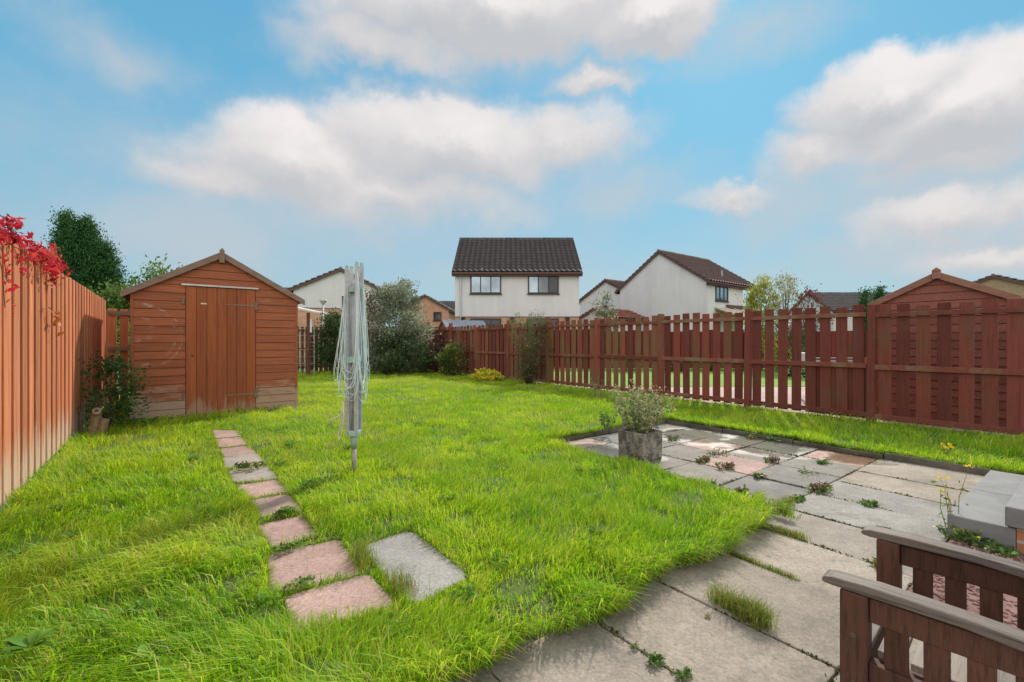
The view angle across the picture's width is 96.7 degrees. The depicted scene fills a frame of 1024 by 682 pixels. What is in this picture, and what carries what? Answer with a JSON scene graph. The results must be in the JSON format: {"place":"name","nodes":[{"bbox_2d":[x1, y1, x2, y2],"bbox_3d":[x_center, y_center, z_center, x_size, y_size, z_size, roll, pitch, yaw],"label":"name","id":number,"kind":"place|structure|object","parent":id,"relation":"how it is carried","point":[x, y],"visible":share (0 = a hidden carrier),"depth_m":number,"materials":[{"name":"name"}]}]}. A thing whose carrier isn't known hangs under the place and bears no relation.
{"place":"outdoors","nodes":[
{"label":"outdoors","id":0,"kind":"place"},
{"bbox_2d":[287,267,384,361],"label":"house","id":1,"kind":"structure","parent":0,"point":[328,286],"depth_m":28.70,"materials":[{"name":"white paint"}]},
{"bbox_2d":[399,294,454,355],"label":"house","id":2,"kind":"structure","parent":0,"point":[434,308],"depth_m":40.00,"materials":[{"name":"beige brick"}]},
{"bbox_2d":[439,301,454,309],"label":"house","id":3,"kind":"structure","parent":0,"point":[451,304],"depth_m":48.15,"materials":[{"name":"tile"}]},
{"bbox_2d":[0,361,1023,681],"bbox_3d":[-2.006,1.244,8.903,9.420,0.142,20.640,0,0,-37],"label":"lawn","id":4,"kind":"structure","parent":0,"point":[520,586],"depth_m":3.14,"materials":[{"name":"green plant"}]},
{"bbox_2d":[4,545,29,556],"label":"dock weed","id":5,"kind":"object","parent":4,"relation":"on","point":[14,548],"visible":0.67,"depth_m":2.47,"materials":[{"name":"green plant"}]},
{"bbox_2d":[0,627,58,659],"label":"dock weed","id":6,"kind":"object","parent":4,"relation":"on","point":[33,637],"visible":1,"depth_m":1.73,"materials":[{"name":"green plant"}]},
{"bbox_2d":[0,241,105,504],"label":"board fence","id":7,"kind":"object","parent":4,"relation":"on","point":[41,377],"visible":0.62,"depth_m":4.23,"materials":[{"name":"brown wood"}]},
{"bbox_2d":[0,213,72,314],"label":"creeper","id":8,"kind":"object","parent":7,"relation":"attached to","point":[46,258],"visible":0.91,"depth_m":3.45,"materials":[{"name":"red plant"}]},
{"bbox_2d":[42,307,64,335],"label":"creeper sprig","id":9,"kind":"object","parent":7,"relation":"attached to","point":[58,318],"visible":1,"depth_m":4.42,"materials":[{"name":"orange plant"}]},
{"bbox_2d":[40,206,103,293],"bbox_3d":[-13.668,-1.451,14.171,3.191,5.421,3.247,0,0,0],"label":"conifer","id":10,"kind":"object","parent":4,"relation":"on","point":[64,227],"visible":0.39,"depth_m":13.88,"materials":[{"name":"green plant"}]},
{"bbox_2d":[59,213,127,315],"bbox_3d":[-13.556,-1.393,14.589,4.077,5.305,3.994,0,0,0],"label":"conifer","id":11,"kind":"object","parent":4,"relation":"on","point":[94,244],"visible":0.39,"depth_m":14.27,"materials":[{"name":"green plant"}]},
{"bbox_2d":[78,404,109,435],"bbox_3d":[-5.324,1.034,5.809,0.297,0.473,0.167,0,0,-8],"label":"tree stump","id":12,"kind":"object","parent":4,"relation":"on","point":[98,422],"visible":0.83,"depth_m":5.78,"materials":[{"name":"brown wood"}]},
{"bbox_2d":[79,236,137,361],"bbox_3d":[-13.393,-1.123,14.852,3.445,4.764,3.512,0,0,0],"label":"conifer","id":13,"kind":"object","parent":4,"relation":"on","point":[113,258],"visible":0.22,"depth_m":14.69,"materials":[{"name":"green plant"}]},
{"bbox_2d":[89,276,139,372],"bbox_3d":[-11.095,-0.300,13.006,2.410,3.114,2.355,0,0,-40],"label":"tree","id":14,"kind":"object","parent":4,"relation":"on","point":[110,295],"visible":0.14,"depth_m":12.64,"materials":[{"name":"green plant"}]},
{"bbox_2d":[77,345,155,428],"bbox_3d":[-5.472,0.637,6.309,0.855,1.164,1.053,0,0,-22],"label":"shrub","id":15,"kind":"object","parent":4,"relation":"on","point":[110,368],"visible":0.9,"depth_m":6.23,"materials":[{"name":"green plant"}]},
{"bbox_2d":[105,308,129,405],"bbox_3d":[-6.902,0.337,9.382,2.242,1.927,0.148,0,0,-37],"label":"picket fence","id":16,"kind":"object","parent":4,"relation":"on","point":[112,348],"visible":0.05,"depth_m":8.78,"materials":[{"name":"brown wood"}]},
{"bbox_2d":[117,318,129,387],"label":"bush","id":17,"kind":"object","parent":4,"relation":"on","point":[118,330],"visible":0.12,"depth_m":10.70,"materials":[{"name":"green plant"}]},
{"bbox_2d":[126,640,167,671],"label":"dock weed","id":18,"kind":"object","parent":4,"relation":"on","point":[152,649],"visible":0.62,"depth_m":1.67,"materials":[{"name":"green plant"}]},
{"bbox_2d":[118,253,182,286],"bbox_3d":[-12.093,-0.875,16.220,2.992,4.264,3.048,0,0,-21],"label":"tree","id":19,"kind":"object","parent":4,"relation":"on","point":[153,273],"visible":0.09,"depth_m":15.57,"materials":[{"name":"green plant"}]},
{"bbox_2d":[138,416,162,423],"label":"dock weed","id":20,"kind":"object","parent":4,"relation":"on","point":[143,420],"visible":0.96,"depth_m":6.34,"materials":[{"name":"green plant"}]},
{"bbox_2d":[120,248,304,420],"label":"garden shed","id":21,"kind":"structure","parent":4,"relation":"on","point":[217,332],"depth_m":7.41,"materials":[{"name":"brown wood"}]},
{"bbox_2d":[186,286,257,415],"bbox_3d":[-4.759,0.156,7.503,1.000,2.048,0.034,0,0,-37],"label":"door","id":22,"kind":"structure","parent":21,"relation":"in","point":[225,317],"depth_m":7.47,"materials":[{"name":"brown wood"}]},
{"bbox_2d":[213,430,240,438],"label":"path slab","id":23,"kind":"structure","parent":4,"relation":"on","point":[225,433],"depth_m":5.92,"materials":[{"name":"stone"}]},
{"bbox_2d":[216,437,246,448],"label":"path slab","id":24,"kind":"structure","parent":4,"relation":"on","point":[231,442],"depth_m":5.40,"materials":[{"name":"stone"}]},
{"bbox_2d":[220,446,255,456],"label":"path slab","id":25,"kind":"structure","parent":4,"relation":"on","point":[236,451],"depth_m":4.99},
{"bbox_2d":[223,453,264,469],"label":"path slab","id":26,"kind":"structure","parent":4,"relation":"on","point":[233,460],"depth_m":4.62,"materials":[{"name":"stone"}]},
{"bbox_2d":[234,460,267,468],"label":"paving weed","id":27,"kind":"object","parent":26,"relation":"on","point":[244,465],"visible":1,"depth_m":4.24,"materials":[{"name":"green plant"}]},
{"bbox_2d":[229,466,276,483],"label":"path slab","id":28,"kind":"structure","parent":4,"relation":"on","point":[253,473],"depth_m":4.12,"materials":[{"name":"stone"}]},
{"bbox_2d":[239,480,286,497],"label":"path slab","id":29,"kind":"structure","parent":4,"relation":"on","point":[266,487],"depth_m":3.73,"materials":[{"name":"pink stone"}]},
{"bbox_2d":[252,494,301,518],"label":"path slab","id":30,"kind":"structure","parent":4,"relation":"on","point":[276,502],"depth_m":3.37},
{"bbox_2d":[272,505,295,514],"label":"paving weed","id":31,"kind":"object","parent":4,"relation":"on","point":[279,512],"visible":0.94,"depth_m":3.13,"materials":[{"name":"green plant"}]},
{"bbox_2d":[259,516,315,550],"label":"path slab","id":32,"kind":"structure","parent":4,"relation":"on","point":[290,527],"depth_m":2.92,"materials":[{"name":"pink stone"}]},
{"bbox_2d":[298,326,314,373],"bbox_3d":[-7.359,0.350,16.209,0.680,1.800,0.032,0,0,0],"label":"trellis","id":33,"kind":"object","parent":4,"relation":"on","point":[305,349],"visible":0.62,"depth_m":16.20,"materials":[{"name":"grey wood"}]},
{"bbox_2d":[267,540,359,594],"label":"path slab","id":34,"kind":"structure","parent":4,"relation":"on","point":[321,559],"depth_m":2.47,"materials":[{"name":"pink stone"}]},
{"bbox_2d":[270,539,299,550],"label":"paving weed","id":35,"kind":"object","parent":34,"relation":"on","point":[296,543],"visible":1,"depth_m":2.60,"materials":[{"name":"green plant"}]},
{"bbox_2d":[298,307,330,374],"bbox_3d":[-7.891,-0.064,16.900,1.800,2.728,1.800,0,0,0],"label":"lean to","id":36,"kind":"object","parent":4,"relation":"on","point":[309,325],"visible":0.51,"depth_m":16.06,"materials":[{"name":"white plastic"}]},
{"bbox_2d":[305,303,344,373],"bbox_3d":[-6.577,-0.094,16.626,1.917,2.601,2.024,0,0,0],"label":"shrub","id":37,"kind":"object","parent":4,"relation":"on","point":[330,329],"visible":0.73,"depth_m":16.52,"materials":[{"name":"green plant"}]},
{"bbox_2d":[284,575,393,630],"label":"path slab","id":38,"kind":"structure","parent":4,"relation":"on","point":[354,591],"depth_m":2.12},
{"bbox_2d":[283,574,315,590],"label":"paving weed","id":39,"kind":"object","parent":38,"relation":"on","point":[303,581],"visible":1,"depth_m":2.20,"materials":[{"name":"green plant"}]},
{"bbox_2d":[328,261,369,473],"bbox_3d":[-1.447,0.291,4.119,0.363,2.019,0.338,0,0,6],"label":"rotary dryer","id":40,"kind":"object","parent":4,"relation":"on","point":[353,360],"visible":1,"depth_m":4.08,"materials":[{"name":"grey plastic"}]},
{"bbox_2d":[298,327,407,371],"bbox_3d":[-7.853,0.370,17.589,8.290,1.860,0.148,0,0,-37],"label":"picket fence","id":41,"kind":"object","parent":4,"relation":"on","point":[301,366],"visible":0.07,"depth_m":17.59,"materials":[{"name":"brown wood"}]},
{"bbox_2d":[345,533,379,577],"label":"grass tuft","id":42,"kind":"object","parent":4,"relation":"on","point":[360,553],"visible":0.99,"depth_m":2.46,"materials":[{"name":"green plant"}]},
{"bbox_2d":[365,288,398,370],"bbox_3d":[-5.342,-0.500,18.117,1.423,3.403,1.788,0,0,34],"label":"shrub","id":43,"kind":"object","parent":4,"relation":"on","point":[368,306],"visible":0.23,"depth_m":17.85,"materials":[{"name":"green plant"}]},
{"bbox_2d":[341,279,446,374],"bbox_3d":[-4.315,-0.563,17.034,3.587,3.626,3.645,0,0,30],"label":"shrub","id":44,"kind":"object","parent":4,"relation":"on","point":[394,307],"visible":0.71,"depth_m":16.48,"materials":[{"name":"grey plant"}]},
{"bbox_2d":[48,416,739,642],"bbox_3d":[-1.482,1.165,4.178,4.114,0.060,5.309,0,0,-35],"label":"clover","id":45,"kind":"object","parent":4,"relation":"on","point":[141,603],"visible":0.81,"depth_m":2.79,"materials":[{"name":"green plant"}]},
{"bbox_2d":[364,324,442,375],"bbox_3d":[-3.998,0.289,16.644,2.867,1.895,2.884,0,0,-30],"label":"shrub","id":46,"kind":"object","parent":4,"relation":"on","point":[401,353],"visible":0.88,"depth_m":16.00,"materials":[{"name":"green plant"}]},
{"bbox_2d":[393,277,419,371],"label":"shrub","id":47,"kind":"object","parent":4,"relation":"on","point":[409,282],"visible":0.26,"depth_m":17.55,"materials":[{"name":"green plant"}]},
{"bbox_2d":[365,531,465,605],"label":"path slab","id":48,"kind":"structure","parent":4,"relation":"on","point":[410,552],"depth_m":2.47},
{"bbox_2d":[379,558,430,597],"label":"grass tuft","id":49,"kind":"object","parent":48,"relation":"on","point":[401,584],"visible":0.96,"depth_m":2.20,"materials":[{"name":"green plant"}]},
{"bbox_2d":[421,327,447,371],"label":"shrub","id":50,"kind":"object","parent":4,"relation":"on","point":[430,341],"visible":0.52,"depth_m":17.14,"materials":[{"name":"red plant"}]},
{"bbox_2d":[431,338,475,376],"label":"shrub","id":51,"kind":"object","parent":4,"relation":"on","point":[448,358],"visible":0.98,"depth_m":15.42,"materials":[{"name":"green plant"}]},
{"bbox_2d":[438,318,486,329],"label":"garden shed","id":52,"kind":"structure","parent":4,"relation":"on","point":[456,323],"depth_m":21.84,"materials":[{"name":"grey"}]},
{"bbox_2d":[468,367,504,381],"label":"hosta","id":53,"kind":"object","parent":4,"relation":"on","point":[486,375],"visible":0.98,"depth_m":13.36,"materials":[{"name":"yellow plant"}]},
{"bbox_2d":[507,309,554,384],"bbox_3d":[0.406,0.164,12.472,1.282,2.080,1.346,0,0,-43],"label":"shrub","id":54,"kind":"object","parent":4,"relation":"on","point":[528,374],"visible":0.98,"depth_m":12.42,"materials":[{"name":"green plant"}]},
{"bbox_2d":[588,289,621,331],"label":"tree","id":55,"kind":"object","parent":4,"relation":"on","point":[598,312],"visible":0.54,"depth_m":24.85,"materials":[{"name":"green plant"}]},
{"bbox_2d":[599,411,616,430],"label":"tall weed","id":56,"kind":"object","parent":4,"relation":"on","point":[603,419],"visible":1,"depth_m":6.09,"materials":[{"name":"green plant"}]},
{"bbox_2d":[579,307,649,331],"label":"garage","id":57,"kind":"structure","parent":4,"relation":"on","point":[625,314],"depth_m":30.58,"materials":[{"name":"red tile"}]},
{"bbox_2d":[559,332,866,368],"bbox_3d":[12.889,0.425,20.050,23.540,1.750,0.120,0,0,0],"label":"panel fence","id":58,"kind":"object","parent":4,"relation":"on","point":[763,336],"visible":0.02,"depth_m":19.99,"materials":[{"name":"brown wood"}]},
{"bbox_2d":[408,298,1023,434],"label":"picket fence","id":59,"kind":"object","parent":4,"relation":"on","point":[841,385],"visible":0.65,"depth_m":7.60,"materials":[{"name":"brown wood"}]},
{"bbox_2d":[548,419,1023,475],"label":"kerb","id":60,"kind":"structure","parent":4,"relation":"on","point":[935,463],"depth_m":5.28,"materials":[{"name":"concrete"}]},
{"bbox_2d":[854,285,874,330],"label":"conifer","id":61,"kind":"object","parent":4,"relation":"on","point":[865,294],"visible":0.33,"depth_m":29.91,"materials":[{"name":"green plant"}]},
{"bbox_2d":[866,281,893,301],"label":"conifer","id":62,"kind":"object","parent":4,"relation":"on","point":[879,293],"visible":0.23,"depth_m":30.43,"materials":[{"name":"green plant"}]},
{"bbox_2d":[940,443,953,454],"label":"lawn flower","id":63,"kind":"object","parent":4,"relation":"on","point":[946,447],"visible":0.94,"depth_m":4.74,"materials":[{"name":"yellow plant"}]},
{"bbox_2d":[0,0,1023,331],"label":"sky","id":64,"kind":"structure","parent":0,"point":[839,145],"materials":[{"name":"blue"}]},
{"bbox_2d":[451,237,582,329],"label":"house","id":65,"kind":"structure","parent":0,"point":[499,281],"depth_m":25.00,"materials":[{"name":"white paint"}]},
{"bbox_2d":[469,276,501,294],"bbox_3d":[-1.442,-3.135,24.955,1.788,1.185,0.090,0,0,0],"label":"window","id":66,"kind":"structure","parent":65,"relation":"in","point":[479,285],"depth_m":24.98,"materials":[{"name":"white glass"}]},
{"bbox_2d":[470,318,500,327],"bbox_3d":[-1.442,-0.501,24.970,1.688,1.494,0.060,0,0,0],"label":"window","id":67,"kind":"structure","parent":65,"relation":"in","point":[488,321],"depth_m":24.98,"materials":[{"name":"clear glass"}]},
{"bbox_2d":[527,318,558,329],"bbox_3d":[1.688,-0.501,24.970,1.758,1.494,0.060,0,0,0],"label":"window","id":68,"kind":"structure","parent":65,"relation":"in","point":[552,319],"depth_m":24.95,"materials":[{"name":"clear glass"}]},
{"bbox_2d":[527,276,559,294],"bbox_3d":[1.723,-3.135,24.955,1.788,1.185,0.090,0,0,0],"label":"window","id":69,"kind":"structure","parent":65,"relation":"in","point":[537,285],"depth_m":24.98,"materials":[{"name":"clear glass"}]},
{"bbox_2d":[583,376,610,397],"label":"tall grass","id":70,"kind":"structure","parent":0,"point":[594,385],"depth_m":9.41,"materials":[{"name":"green plant"}]},
{"bbox_2d":[579,279,624,314],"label":"house","id":71,"kind":"structure","parent":0,"point":[607,285],"depth_m":37.82,"materials":[{"name":"white paint"}]},
{"bbox_2d":[440,369,804,386],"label":"lawn","id":72,"kind":"structure","parent":0,"point":[733,378],"depth_m":14.80,"materials":[{"name":"green plant"}]},
{"bbox_2d":[611,355,650,371],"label":"bush","id":73,"kind":"object","parent":72,"relation":"on","point":[627,363],"visible":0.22,"depth_m":18.27,"materials":[{"name":"green plant"}]},
{"bbox_2d":[735,273,787,369],"bbox_3d":[10.408,-0.804,18.996,2.096,4.122,1.933,0,0,0],"label":"golden tree","id":74,"kind":"object","parent":72,"relation":"on","point":[753,303],"visible":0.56,"depth_m":18.81,"materials":[{"name":"green plant"}]},
{"bbox_2d":[752,343,791,370],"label":"bush","id":75,"kind":"object","parent":72,"relation":"on","point":[775,355],"visible":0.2,"depth_m":18.19,"materials":[{"name":"green plant"}]},
{"bbox_2d":[759,268,805,341],"bbox_3d":[10.671,-0.798,17.939,1.855,4.108,1.837,0,0,0],"label":"tree","id":76,"kind":"object","parent":72,"relation":"on","point":[785,294],"visible":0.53,"depth_m":17.87,"materials":[{"name":"green plant"}]},
{"bbox_2d":[774,332,804,376],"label":"bush","id":77,"kind":"object","parent":72,"relation":"on","point":[803,351],"visible":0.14,"depth_m":15.51,"materials":[{"name":"green plant"}]},
{"bbox_2d":[788,283,834,345],"bbox_3d":[10.656,-0.390,16.414,1.983,3.291,1.917,0,0,0],"label":"red leaf tree","id":78,"kind":"object","parent":72,"relation":"on","point":[813,295],"visible":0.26,"depth_m":16.44,"materials":[{"name":"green plant"}]},
{"bbox_2d":[614,249,790,331],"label":"house","id":79,"kind":"structure","parent":0,"point":[666,283],"depth_m":29.85,"materials":[{"name":"white paint"}]},
{"bbox_2d":[715,286,728,302],"bbox_3d":[13.306,-3.030,28.800,1.600,1.140,0.090,0,0,-37],"label":"window","id":80,"kind":"structure","parent":79,"relation":"in","point":[721,293],"depth_m":28.80,"materials":[{"name":"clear glass"}]},
{"bbox_2d":[451,424,983,681],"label":"patio","id":81,"kind":"structure","parent":0,"point":[678,629],"depth_m":2.41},
{"bbox_2d":[618,428,661,461],"bbox_3d":[1.411,1.130,5.010,0.340,0.300,0.340,0,0,-37],"label":"planter","id":82,"kind":"object","parent":81,"relation":"on","point":[634,442],"visible":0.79,"depth_m":4.89,"materials":[{"name":"stone"}]},
{"bbox_2d":[609,378,678,433],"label":"planter weeds","id":83,"kind":"object","parent":82,"relation":"on","point":[651,410],"visible":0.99,"depth_m":4.95,"materials":[{"name":"green plant"}]},
{"bbox_2d":[645,651,665,666],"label":"paving weed","id":84,"kind":"object","parent":81,"relation":"on","point":[656,658],"visible":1,"depth_m":1.81,"materials":[{"name":"green plant"}]},
{"bbox_2d":[673,666,692,681],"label":"paving weed","id":85,"kind":"object","parent":81,"relation":"on","point":[679,673],"visible":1,"depth_m":1.73,"materials":[{"name":"green plant"}]},
{"bbox_2d":[695,455,710,463],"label":"paving weed","id":86,"kind":"object","parent":81,"relation":"on","point":[704,459],"visible":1,"depth_m":4.80,"materials":[{"name":"green plant"}]},
{"bbox_2d":[706,448,729,457],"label":"paving weed","id":87,"kind":"object","parent":81,"relation":"on","point":[714,453],"visible":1,"depth_m":5.09,"materials":[{"name":"green plant"}]},
{"bbox_2d":[715,461,735,469],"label":"paving weed","id":88,"kind":"object","parent":81,"relation":"on","point":[728,466],"visible":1,"depth_m":4.54,"materials":[{"name":"green plant"}]},
{"bbox_2d":[489,424,982,681],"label":"joint moss","id":89,"kind":"object","parent":81,"relation":"on","point":[744,622],"visible":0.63,"depth_m":3.67,"materials":[{"name":"green plant"}]},
{"bbox_2d":[735,484,748,495],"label":"paving weed","id":90,"kind":"object","parent":81,"relation":"on","point":[738,490],"visible":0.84,"depth_m":3.82,"materials":[{"name":"green plant"}]},
{"bbox_2d":[701,576,786,631],"bbox_3d":[1.065,1.214,2.129,0.267,0.133,0.423,0,0,-29],"label":"grass tuft","id":91,"kind":"object","parent":81,"relation":"on","point":[743,608],"visible":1,"depth_m":2.10,"materials":[{"name":"green plant"}]},
{"bbox_2d":[727,550,800,581],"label":"grass tuft","id":92,"kind":"object","parent":81,"relation":"on","point":[765,566],"visible":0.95,"depth_m":2.56,"materials":[{"name":"green plant"}]},
{"bbox_2d":[763,455,780,463],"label":"paving weed","id":93,"kind":"object","parent":81,"relation":"on","point":[772,459],"visible":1,"depth_m":4.76,"materials":[{"name":"green plant"}]},
{"bbox_2d":[768,493,796,513],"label":"grass tuft","id":94,"kind":"object","parent":81,"relation":"on","point":[788,500],"visible":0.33,"depth_m":3.52,"materials":[{"name":"green plant"}]},
{"bbox_2d":[763,522,810,540],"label":"grass tuft","id":95,"kind":"object","parent":81,"relation":"on","point":[792,533],"visible":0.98,"depth_m":3.00,"materials":[{"name":"green plant"}]},
{"bbox_2d":[788,494,805,502],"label":"paving weed","id":96,"kind":"object","parent":81,"relation":"on","point":[800,498],"visible":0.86,"depth_m":3.65,"materials":[{"name":"green plant"}]},
{"bbox_2d":[806,481,833,494],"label":"paving weed","id":97,"kind":"object","parent":81,"relation":"on","point":[821,488],"visible":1,"depth_m":3.85,"materials":[{"name":"green plant"}]},
{"bbox_2d":[858,498,879,508],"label":"paving weed","id":98,"kind":"object","parent":81,"relation":"on","point":[873,503],"visible":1,"depth_m":3.51,"materials":[{"name":"green plant"}]},
{"bbox_2d":[822,525,1023,681],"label":"garden chair","id":99,"kind":"object","parent":81,"relation":"on","point":[885,618],"visible":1,"depth_m":1.24,"materials":[{"name":"brown wood"}]},
{"bbox_2d":[553,383,1012,435],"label":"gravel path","id":100,"kind":"structure","parent":0,"point":[763,394],"depth_m":9.91,"materials":[{"name":"beige gravel"}]},
{"bbox_2d":[801,353,852,362],"bbox_3d":[6.547,0.740,9.597,0.850,0.980,0.606,0,0,0],"label":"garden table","id":101,"kind":"object","parent":100,"relation":"on","point":[833,359],"visible":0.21,"depth_m":9.30,"materials":[{"name":"white plastic"}]},
{"bbox_2d":[868,267,1022,426],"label":"garden shed","id":102,"kind":"structure","parent":100,"relation":"on","point":[935,287],"depth_m":6.73,"materials":[{"name":"brown wood"}]},
{"bbox_2d":[788,292,891,330],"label":"house","id":103,"kind":"structure","parent":0,"point":[835,300],"depth_m":43.51,"materials":[{"name":"grey tile"}]},
{"bbox_2d":[972,274,1023,297],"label":"house","id":104,"kind":"structure","parent":0,"point":[1009,284],"depth_m":29.59,"materials":[{"name":"beige paint"}]},
{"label":"patio bed","id":105,"kind":"structure","parent":0,"visible":0},
{"bbox_2d":[907,538,1023,627],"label":"gravel bed","id":106,"kind":"object","parent":105,"relation":"on","point":[975,609],"depth_m":2.24,"materials":[{"name":"grey gravel"}]},
{"bbox_2d":[930,464,974,530],"bbox_3d":[2.852,1.038,2.965,0.232,0.486,0.129,0,0,0],"label":"ragwort","id":107,"kind":"object","parent":106,"relation":"on","point":[945,497],"visible":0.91,"depth_m":2.96,"materials":[{"name":"yellow plant"}]},
{"bbox_2d":[933,524,981,544],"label":"weed","id":108,"kind":"object","parent":106,"relation":"on","point":[957,535],"visible":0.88,"depth_m":2.87,"materials":[{"name":"green plant"}]},
{"bbox_2d":[947,470,1023,552],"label":"garden steps","id":109,"kind":"structure","parent":106,"relation":"on","point":[994,508],"depth_m":2.95,"materials":[{"name":"concrete"}]},
{"bbox_2d":[963,535,1022,557],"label":"weed","id":110,"kind":"object","parent":106,"relation":"on","point":[994,545],"visible":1,"depth_m":2.72,"materials":[{"name":"green plant"}]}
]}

